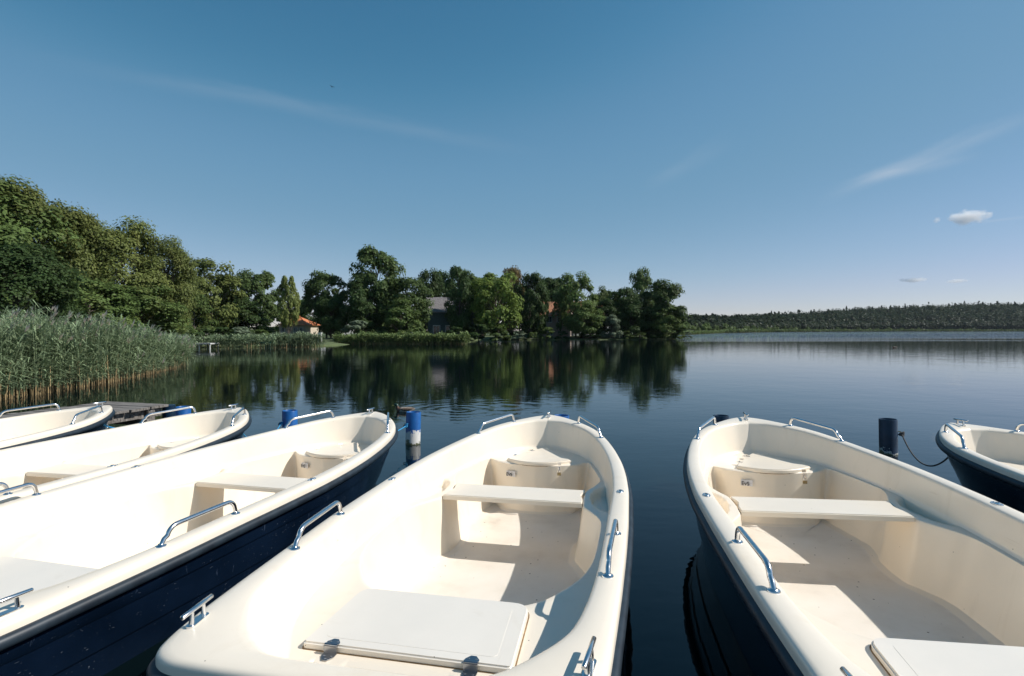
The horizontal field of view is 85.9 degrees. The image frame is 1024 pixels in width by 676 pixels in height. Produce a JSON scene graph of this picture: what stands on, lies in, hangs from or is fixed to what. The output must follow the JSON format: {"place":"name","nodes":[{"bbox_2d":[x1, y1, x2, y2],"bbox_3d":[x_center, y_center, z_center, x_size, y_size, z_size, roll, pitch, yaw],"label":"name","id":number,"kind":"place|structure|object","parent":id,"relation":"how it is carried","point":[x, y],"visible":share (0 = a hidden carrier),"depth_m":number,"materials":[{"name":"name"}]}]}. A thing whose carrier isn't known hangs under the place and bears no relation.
{"place":"outdoors","nodes":[
{"label":"outdoors","id":0,"kind":"place"},
{"bbox_2d":[190,331,667,347],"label":"ground","id":1,"kind":"structure","parent":0,"point":[329,341],"depth_m":84.98,"materials":[{"name":"green plant"}]},
{"bbox_2d":[0,175,85,309],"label":"deciduous tree","id":2,"kind":"object","parent":1,"relation":"on","point":[9,226],"visible":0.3,"depth_m":35.54,"materials":[{"name":"green plant"}]},
{"bbox_2d":[0,242,90,330],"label":"deciduous tree","id":3,"kind":"object","parent":1,"relation":"on","point":[20,273],"visible":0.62,"depth_m":29.58,"materials":[{"name":"green plant"}]},
{"bbox_2d":[0,174,103,326],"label":"deciduous tree","id":4,"kind":"object","parent":1,"relation":"on","point":[30,193],"visible":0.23,"depth_m":37.06,"materials":[{"name":"green plant"}]},
{"bbox_2d":[27,206,122,322],"bbox_3d":[-31.799,-4.369,39.972,6.386,10.466,6.642,0,1,-8],"label":"deciduous tree","id":5,"kind":"object","parent":1,"relation":"on","point":[92,220],"visible":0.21,"depth_m":38.92,"materials":[{"name":"green plant"}]},
{"bbox_2d":[25,273,142,330],"bbox_3d":[-27.764,-1.688,35.919,6.926,4.912,7.016,0,1,-25],"label":"deciduous tree","id":6,"kind":"object","parent":1,"relation":"on","point":[115,299],"visible":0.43,"depth_m":35.88,"materials":[{"name":"green plant"}]},
{"bbox_2d":[68,215,180,333],"bbox_3d":[-29.626,-4.245,41.881,8.025,10.144,8.088,-1,1,-38],"label":"deciduous tree","id":7,"kind":"object","parent":1,"relation":"on","point":[130,241],"visible":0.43,"depth_m":40.72,"materials":[{"name":"green plant"}]},
{"bbox_2d":[93,283,202,335],"bbox_3d":[-27.480,-1.791,40.995,6.492,4.972,7.295,0,1,15],"label":"deciduous tree","id":8,"kind":"object","parent":1,"relation":"on","point":[161,309],"visible":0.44,"depth_m":40.85,"materials":[{"name":"green plant"}]},
{"bbox_2d":[127,234,200,334],"bbox_3d":[-27.889,-3.709,43.962,5.444,8.944,4.938,0,1,-28],"label":"deciduous tree","id":9,"kind":"object","parent":1,"relation":"on","point":[182,262],"visible":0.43,"depth_m":43.58,"materials":[{"name":"green plant"}]},
{"bbox_2d":[182,292,220,336],"bbox_3d":[-34.712,-2.457,60.248,5.211,5.784,5.212,0,1,-28],"label":"deciduous tree","id":10,"kind":"object","parent":1,"relation":"on","point":[203,301],"visible":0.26,"depth_m":59.95,"materials":[{"name":"green plant"}]},
{"bbox_2d":[189,329,214,338],"bbox_3d":[-29.410,-0.104,52.017,2.831,1.593,2.749,-1,1,-43],"label":"shrub","id":11,"kind":"object","parent":1,"relation":"on","point":[206,331],"visible":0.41,"depth_m":52.06,"materials":[{"name":"green plant"}]},
{"bbox_2d":[175,257,248,330],"bbox_3d":[-34.854,-4.427,64.042,7.348,9.843,7.164,0,1,-11],"label":"deciduous tree","id":12,"kind":"object","parent":1,"relation":"on","point":[224,308],"visible":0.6,"depth_m":62.94,"materials":[{"name":"green plant"}]},
{"bbox_2d":[213,327,228,334],"bbox_3d":[-30.453,-0.273,57.916,2.339,1.886,2.102,-1,1,-32],"label":"shrub","id":13,"kind":"object","parent":1,"relation":"on","point":[222,330],"visible":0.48,"depth_m":57.58,"materials":[{"name":"green plant"}]},
{"bbox_2d":[217,273,246,326],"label":"deciduous tree","id":14,"kind":"object","parent":1,"relation":"on","point":[242,282],"visible":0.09,"depth_m":67.34,"materials":[{"name":"green plant"}]},
{"bbox_2d":[229,326,251,336],"bbox_3d":[-28.546,-0.313,58.048,2.485,1.851,2.560,0,1,9],"label":"shrub","id":15,"kind":"object","parent":1,"relation":"on","point":[243,330],"visible":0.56,"depth_m":57.28,"materials":[{"name":"green plant"}]},
{"bbox_2d":[223,296,276,337],"bbox_3d":[-31.709,-2.352,66.067,6.724,5.388,6.012,0,1,1],"label":"deciduous tree","id":16,"kind":"object","parent":1,"relation":"on","point":[259,319],"visible":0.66,"depth_m":64.97,"materials":[{"name":"green plant"}]},
{"bbox_2d":[236,268,279,328],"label":"deciduous tree","id":17,"kind":"object","parent":1,"relation":"on","point":[260,283],"visible":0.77,"depth_m":69.09,"materials":[{"name":"green plant"}]},
{"bbox_2d":[253,329,267,339],"bbox_3d":[-25.577,-0.116,55.938,1.857,1.579,1.849,0,1,21],"label":"shrub","id":18,"kind":"object","parent":1,"relation":"on","point":[257,331],"visible":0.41,"depth_m":55.90,"materials":[{"name":"green plant"}]},
{"bbox_2d":[267,296,305,332],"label":"deciduous tree","id":19,"kind":"object","parent":1,"relation":"on","point":[277,320],"visible":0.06,"depth_m":93.60,"materials":[{"name":"green plant"}]},
{"bbox_2d":[276,275,300,333],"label":"deciduous tree","id":20,"kind":"object","parent":1,"relation":"on","point":[286,316],"visible":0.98,"depth_m":65.46,"materials":[{"name":"green plant"}]},
{"bbox_2d":[277,309,319,336],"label":"orange roofed house","id":21,"kind":"structure","parent":1,"relation":"on","point":[302,325],"depth_m":74.10,"materials":[{"name":"tile"}]},
{"bbox_2d":[299,299,320,332],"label":"deciduous tree","id":22,"kind":"object","parent":1,"relation":"on","point":[301,314],"visible":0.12,"depth_m":88.03,"materials":[{"name":"green plant"}]},
{"bbox_2d":[299,269,352,337],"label":"deciduous tree","id":23,"kind":"object","parent":1,"relation":"on","point":[318,284],"visible":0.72,"depth_m":71.12,"materials":[{"name":"green plant"}]},
{"bbox_2d":[307,294,348,337],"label":"deciduous tree","id":24,"kind":"object","parent":1,"relation":"on","point":[328,324],"visible":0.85,"depth_m":68.61,"materials":[{"name":"green plant"}]},
{"bbox_2d":[318,307,349,334],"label":"deciduous tree","id":25,"kind":"object","parent":1,"relation":"on","point":[347,323],"visible":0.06,"depth_m":87.56,"materials":[{"name":"green plant"}]},
{"bbox_2d":[340,320,367,334],"bbox_3d":[-18.087,-0.750,63.796,3.292,2.688,3.670,0,1,23],"label":"shrub","id":26,"kind":"object","parent":1,"relation":"on","point":[356,325],"visible":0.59,"depth_m":62.87,"materials":[{"name":"green plant"}]},
{"bbox_2d":[338,274,387,335],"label":"deciduous tree","id":27,"kind":"object","parent":1,"relation":"on","point":[358,306],"visible":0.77,"depth_m":67.78,"materials":[{"name":"green plant"}]},
{"bbox_2d":[349,244,405,331],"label":"deciduous tree","id":28,"kind":"object","parent":1,"relation":"on","point":[385,264],"visible":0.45,"depth_m":69.97,"materials":[{"name":"green plant"}]},
{"bbox_2d":[376,326,396,333],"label":"shrub","id":29,"kind":"object","parent":1,"relation":"on","point":[384,328],"visible":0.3,"depth_m":67.51,"materials":[{"name":"green plant"}]},
{"bbox_2d":[377,297,422,334],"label":"deciduous tree","id":30,"kind":"object","parent":1,"relation":"on","point":[395,309],"visible":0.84,"depth_m":66.85,"materials":[{"name":"green plant"}]},
{"bbox_2d":[381,276,435,331],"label":"deciduous tree","id":31,"kind":"object","parent":1,"relation":"on","point":[422,304],"visible":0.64,"depth_m":69.56,"materials":[{"name":"green plant"}]},
{"bbox_2d":[414,326,425,333],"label":"shrub","id":32,"kind":"object","parent":1,"relation":"on","point":[422,330],"visible":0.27,"depth_m":67.40,"materials":[{"name":"green plant"}]},
{"bbox_2d":[416,267,444,331],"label":"deciduous tree","id":33,"kind":"object","parent":1,"relation":"on","point":[436,282],"visible":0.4,"depth_m":83.33,"materials":[{"name":"green plant"}]},
{"bbox_2d":[425,270,457,330],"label":"deciduous tree","id":34,"kind":"object","parent":1,"relation":"on","point":[445,275],"visible":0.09,"depth_m":98.42,"materials":[{"name":"green plant"}]},
{"bbox_2d":[426,297,477,337],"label":"grey roofed house","id":35,"kind":"structure","parent":1,"relation":"on","point":[437,323],"depth_m":75.83,"materials":[{"name":"tile"}]},
{"bbox_2d":[433,325,439,333],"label":"window","id":36,"kind":"structure","parent":35,"relation":"in","point":[436,328],"depth_m":75.72,"materials":[{"name":"grey glass"}]},
{"bbox_2d":[446,327,461,333],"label":"shrub","id":37,"kind":"object","parent":1,"relation":"on","point":[456,329],"visible":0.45,"depth_m":67.28,"materials":[{"name":"green plant"}]},
{"bbox_2d":[444,264,473,333],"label":"deciduous tree","id":38,"kind":"object","parent":1,"relation":"on","point":[457,317],"visible":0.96,"depth_m":73.13,"materials":[{"name":"green plant"}]},
{"bbox_2d":[454,269,477,299],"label":"deciduous tree","id":39,"kind":"object","parent":1,"relation":"on","point":[472,277],"visible":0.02,"depth_m":79.03,"materials":[{"name":"green plant"}]},
{"bbox_2d":[468,323,490,340],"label":"shrub","id":40,"kind":"object","parent":1,"relation":"on","point":[475,333],"visible":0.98,"depth_m":71.90,"materials":[{"name":"green plant"}]},
{"bbox_2d":[470,274,498,335],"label":"deciduous tree","id":41,"kind":"object","parent":1,"relation":"on","point":[488,311],"visible":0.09,"depth_m":96.69,"materials":[{"name":"green plant"}]},
{"bbox_2d":[467,271,524,336],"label":"deciduous tree","id":42,"kind":"object","parent":1,"relation":"on","point":[489,290],"visible":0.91,"depth_m":73.24,"materials":[{"name":"green plant"}]},
{"bbox_2d":[489,326,511,340],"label":"shrub","id":43,"kind":"object","parent":1,"relation":"on","point":[496,332],"visible":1,"depth_m":71.50,"materials":[{"name":"green plant"}]},
{"bbox_2d":[497,265,525,335],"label":"deciduous tree","id":44,"kind":"object","parent":1,"relation":"on","point":[515,271],"visible":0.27,"depth_m":87.70,"materials":[{"name":"green plant"}]},
{"bbox_2d":[500,284,536,335],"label":"deciduous tree","id":45,"kind":"object","parent":1,"relation":"on","point":[516,325],"visible":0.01,"depth_m":101.23,"materials":[{"name":"green plant"}]},
{"bbox_2d":[510,331,527,338],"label":"shrub","id":46,"kind":"object","parent":1,"relation":"on","point":[521,333],"visible":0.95,"depth_m":83.53,"materials":[{"name":"green plant"}]},
{"bbox_2d":[512,272,549,338],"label":"deciduous tree","id":47,"kind":"object","parent":1,"relation":"on","point":[534,284],"visible":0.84,"depth_m":85.22,"materials":[{"name":"green plant"}]},
{"bbox_2d":[527,332,539,338],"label":"shrub","id":48,"kind":"object","parent":1,"relation":"on","point":[531,334],"visible":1,"depth_m":83.63,"materials":[{"name":"green plant"}]},
{"bbox_2d":[531,288,550,333],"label":"deciduous tree","id":49,"kind":"object","parent":1,"relation":"on","point":[546,300],"visible":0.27,"depth_m":87.23,"materials":[{"name":"green plant"}]},
{"bbox_2d":[536,327,553,339],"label":"shrub","id":50,"kind":"object","parent":1,"relation":"on","point":[544,331],"visible":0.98,"depth_m":83.96,"materials":[{"name":"green plant"}]},
{"bbox_2d":[540,277,569,301],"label":"deciduous tree","id":51,"kind":"object","parent":1,"relation":"on","point":[553,284],"visible":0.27,"depth_m":109.41,"materials":[{"name":"green plant"}]},
{"bbox_2d":[538,302,573,336],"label":"brick house","id":52,"kind":"structure","parent":1,"relation":"on","point":[552,322],"depth_m":92.95,"materials":[{"name":"orange brick"}]},
{"bbox_2d":[546,316,551,322],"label":"window","id":53,"kind":"structure","parent":52,"relation":"in","point":[550,317],"depth_m":93.05,"materials":[{"name":"black glass"}]},
{"bbox_2d":[551,299,563,333],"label":"deciduous tree","id":54,"kind":"object","parent":1,"relation":"on","point":[558,325],"visible":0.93,"depth_m":89.17,"materials":[{"name":"green plant"}]},
{"bbox_2d":[554,331,568,338],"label":"shrub","id":55,"kind":"object","parent":1,"relation":"on","point":[561,334],"visible":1,"depth_m":84.86,"materials":[{"name":"green plant"}]},
{"bbox_2d":[551,270,597,336],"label":"deciduous tree","id":56,"kind":"object","parent":1,"relation":"on","point":[571,286],"visible":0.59,"depth_m":88.77,"materials":[{"name":"green plant"}]},
{"bbox_2d":[562,301,605,337],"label":"deciduous tree","id":57,"kind":"object","parent":1,"relation":"on","point":[579,319],"visible":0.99,"depth_m":84.90,"materials":[{"name":"green plant"}]},
{"bbox_2d":[579,330,601,337],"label":"shrub","id":58,"kind":"object","parent":1,"relation":"on","point":[596,335],"visible":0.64,"depth_m":85.11,"materials":[{"name":"green plant"}]},
{"bbox_2d":[592,285,609,329],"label":"deciduous tree","id":59,"kind":"object","parent":1,"relation":"on","point":[602,294],"visible":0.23,"depth_m":91.08,"materials":[{"name":"green plant"}]},
{"bbox_2d":[587,298,623,336],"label":"deciduous tree","id":60,"kind":"object","parent":1,"relation":"on","point":[604,303],"visible":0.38,"depth_m":87.84,"materials":[{"name":"green plant"}]},
{"bbox_2d":[600,314,623,337],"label":"willow tree","id":61,"kind":"object","parent":1,"relation":"on","point":[611,319],"visible":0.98,"depth_m":85.89,"materials":[{"name":"green plant"}]},
{"bbox_2d":[606,289,622,311],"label":"deciduous tree","id":62,"kind":"object","parent":1,"relation":"on","point":[608,291],"visible":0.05,"depth_m":109.94,"materials":[{"name":"green plant"}]},
{"bbox_2d":[607,286,642,336],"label":"deciduous tree","id":63,"kind":"object","parent":1,"relation":"on","point":[627,293],"visible":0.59,"depth_m":89.57,"materials":[{"name":"green plant"}]},
{"bbox_2d":[623,331,633,338],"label":"shrub","id":64,"kind":"object","parent":1,"relation":"on","point":[629,334],"visible":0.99,"depth_m":85.68,"materials":[{"name":"green plant"}]},
{"bbox_2d":[615,297,654,336],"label":"deciduous tree","id":65,"kind":"object","parent":1,"relation":"on","point":[636,314],"visible":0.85,"depth_m":87.55,"materials":[{"name":"green plant"}]},
{"bbox_2d":[632,332,647,338],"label":"shrub","id":66,"kind":"object","parent":1,"relation":"on","point":[641,336],"visible":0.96,"depth_m":86.12,"materials":[{"name":"green plant"}]},
{"bbox_2d":[629,266,654,335],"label":"tree","id":67,"kind":"object","parent":1,"relation":"on","point":[642,283],"visible":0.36,"depth_m":94.99,"materials":[{"name":"green plant"}]},
{"bbox_2d":[643,332,661,338],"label":"shrub","id":68,"kind":"object","parent":1,"relation":"on","point":[648,335],"visible":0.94,"depth_m":86.39,"materials":[{"name":"green plant"}]},
{"bbox_2d":[638,279,689,337],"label":"weeping tree","id":69,"kind":"object","parent":1,"relation":"on","point":[665,294],"visible":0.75,"depth_m":87.83,"materials":[{"name":"green plant"}]},
{"bbox_2d":[645,304,687,337],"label":"deciduous tree","id":70,"kind":"object","parent":1,"relation":"on","point":[672,319],"visible":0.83,"depth_m":86.80,"materials":[{"name":"green plant"}]},
{"bbox_2d":[0,330,1023,675],"bbox_3d":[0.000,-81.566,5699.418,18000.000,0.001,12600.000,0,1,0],"label":"water","id":71,"kind":"structure","parent":0,"point":[648,406],"depth_m":12.59,"materials":[{"name":"blue liquid"}]},
{"bbox_2d":[0,401,114,449],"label":"rowing boat","id":72,"kind":"object","parent":71,"relation":"on","point":[20,430],"visible":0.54,"depth_m":5.96,"materials":[{"name":"white plastic"}]},
{"bbox_2d":[0,401,175,424],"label":"wooden jetty","id":73,"kind":"object","parent":71,"relation":"in","point":[128,413],"visible":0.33,"depth_m":7.68,"materials":[{"name":"grey wood"}]},
{"bbox_2d":[0,299,195,400],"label":"reed bed","id":74,"kind":"object","parent":71,"relation":"in","point":[34,354],"visible":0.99,"depth_m":14.22,"materials":[{"name":"green plant"}]},
{"bbox_2d":[0,403,251,503],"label":"rowing boat","id":75,"kind":"object","parent":71,"relation":"on","point":[50,464],"visible":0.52,"depth_m":5.28,"materials":[{"name":"white plastic"}]},
{"bbox_2d":[175,406,190,415],"bbox_3d":[-4.644,1.577,7.754,0.219,1.220,0.194,0,1,3],"label":"mooring post","id":76,"kind":"object","parent":71,"relation":"in","point":[182,412],"visible":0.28,"depth_m":7.67,"materials":[{"name":"blue metal"}]},
{"bbox_2d":[0,407,397,675],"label":"rowing boat","id":77,"kind":"object","parent":71,"relation":"on","point":[101,575],"visible":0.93,"depth_m":3.36,"materials":[{"name":"white plastic"}]},
{"bbox_2d":[193,343,219,348],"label":"jetty","id":78,"kind":"object","parent":71,"relation":"in","point":[197,345],"visible":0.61,"depth_m":43.39,"materials":[{"name":"white wood"}]},
{"bbox_2d":[154,332,277,348],"bbox_3d":[-23.144,0.369,36.864,10.552,1.687,24.034,0,1,-8],"label":"reed strip","id":79,"kind":"object","parent":71,"relation":"in","point":[247,340],"visible":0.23,"depth_m":44.95,"materials":[{"name":"green plant"}]},
{"bbox_2d":[278,409,297,427],"bbox_3d":[-2.988,1.583,7.382,0.194,1.220,0.219,0,1,19],"label":"mooring post","id":80,"kind":"object","parent":71,"relation":"in","point":[288,415],"visible":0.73,"depth_m":7.31,"materials":[{"name":"blue metal"}]},
{"bbox_2d":[268,331,325,347],"bbox_3d":[-18.892,0.189,48.558,4.856,1.707,4.114,-1,1,-43],"label":"reed strip","id":81,"kind":"object","parent":71,"relation":"in","point":[284,340],"visible":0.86,"depth_m":47.76,"materials":[{"name":"green plant"}]},
{"bbox_2d":[146,410,633,675],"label":"rowing boat","id":82,"kind":"object","parent":71,"relation":"on","point":[505,549],"visible":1,"depth_m":2.67,"materials":[{"name":"plastic"}]},
{"bbox_2d":[332,329,470,343],"bbox_3d":[-11.807,-0.054,60.403,15.498,1.847,6.705,0,1,0],"label":"reed strip","id":83,"kind":"object","parent":71,"relation":"in","point":[418,337],"visible":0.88,"depth_m":58.53,"materials":[{"name":"green plant"}]},
{"bbox_2d":[392,403,414,411],"bbox_3d":[-1.995,1.307,10.123,0.440,0.211,0.200,0,1,9],"label":"duck","id":84,"kind":"object","parent":71,"relation":"on","point":[402,409],"visible":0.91,"depth_m":10.07},
{"bbox_2d":[403,411,420,444],"bbox_3d":[-1.332,1.584,7.236,0.244,1.220,0.194,2,0,-37],"label":"mooring post","id":85,"kind":"object","parent":71,"relation":"in","point":[413,428],"visible":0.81,"depth_m":7.17,"materials":[{"name":"blue metal"}]},
{"bbox_2d":[555,414,568,418],"bbox_3d":[0.621,1.588,6.984,0.194,1.220,0.219,-1,1,-36],"label":"mooring post","id":86,"kind":"object","parent":71,"relation":"in","point":[564,415],"visible":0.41,"depth_m":7.02,"materials":[{"name":"blue metal"}]},
{"bbox_2d":[672,330,684,338],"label":"shrub","id":87,"kind":"object","parent":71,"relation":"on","point":[678,337],"visible":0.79,"depth_m":88.46,"materials":[{"name":"green plant"}]},
{"bbox_2d":[650,330,724,338],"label":"reed strip","id":88,"kind":"object","parent":71,"relation":"in","point":[701,332],"visible":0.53,"depth_m":198.52,"materials":[{"name":"green plant"}]},
{"bbox_2d":[713,414,728,423],"bbox_3d":[2.631,1.589,6.959,0.219,1.220,0.194,0,1,26],"label":"mooring post","id":89,"kind":"object","parent":71,"relation":"in","point":[719,417],"visible":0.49,"depth_m":6.88,"materials":[{"name":"blue metal"}]},
{"bbox_2d":[683,412,1023,675],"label":"rowing boat","id":90,"kind":"object","parent":71,"relation":"on","point":[826,555],"visible":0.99,"depth_m":3.17,"materials":[{"name":"white plastic"}]},
{"bbox_2d":[715,328,1023,332],"bbox_3d":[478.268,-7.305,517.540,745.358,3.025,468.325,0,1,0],"label":"reed belt","id":91,"kind":"object","parent":71,"relation":"in","point":[745,330],"visible":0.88,"depth_m":511.44,"materials":[{"name":"green plant"}]},
{"bbox_2d":[878,418,900,454],"bbox_3d":[4.602,1.592,6.675,0.244,1.220,0.194,-1,1,17],"label":"mooring post","id":92,"kind":"object","parent":71,"relation":"in","point":[888,436],"visible":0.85,"depth_m":6.60,"materials":[{"name":"metal"}]},
{"bbox_2d":[898,431,947,466],"bbox_3d":[4.424,1.207,5.924,0.074,0.331,1.577,0,1,21],"label":"mooring rope","id":93,"kind":"object","parent":92,"relation":"attached to","point":[902,434],"visible":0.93,"depth_m":6.19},
{"bbox_2d":[935,418,1023,512],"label":"rowing boat","id":94,"kind":"object","parent":71,"relation":"on","point":[988,462],"visible":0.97,"depth_m":4.50,"materials":[{"name":"white plastic"}]},
{"bbox_2d":[0,0,1023,329],"label":"sky","id":95,"kind":"structure","parent":0,"point":[753,156],"materials":[{"name":"blue"}]},
{"bbox_2d":[252,326,1023,332],"bbox_3d":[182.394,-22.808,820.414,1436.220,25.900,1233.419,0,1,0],"label":"ground","id":96,"kind":"structure","parent":0,"point":[956,328],"depth_m":688.67,"materials":[{"name":"green plant"}]},
{"bbox_2d":[499,301,1023,330],"bbox_3d":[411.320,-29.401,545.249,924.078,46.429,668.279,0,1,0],"label":"wood","id":97,"kind":"object","parent":96,"relation":"on","point":[983,315],"visible":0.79,"depth_m":656.50,"materials":[{"name":"green plant"}]},
{"bbox_2d":[681,321,1022,330],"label":"shore scrub","id":98,"kind":"object","parent":96,"relation":"on","point":[706,326],"visible":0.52,"depth_m":332.54,"materials":[{"name":"green plant"}]}
]}

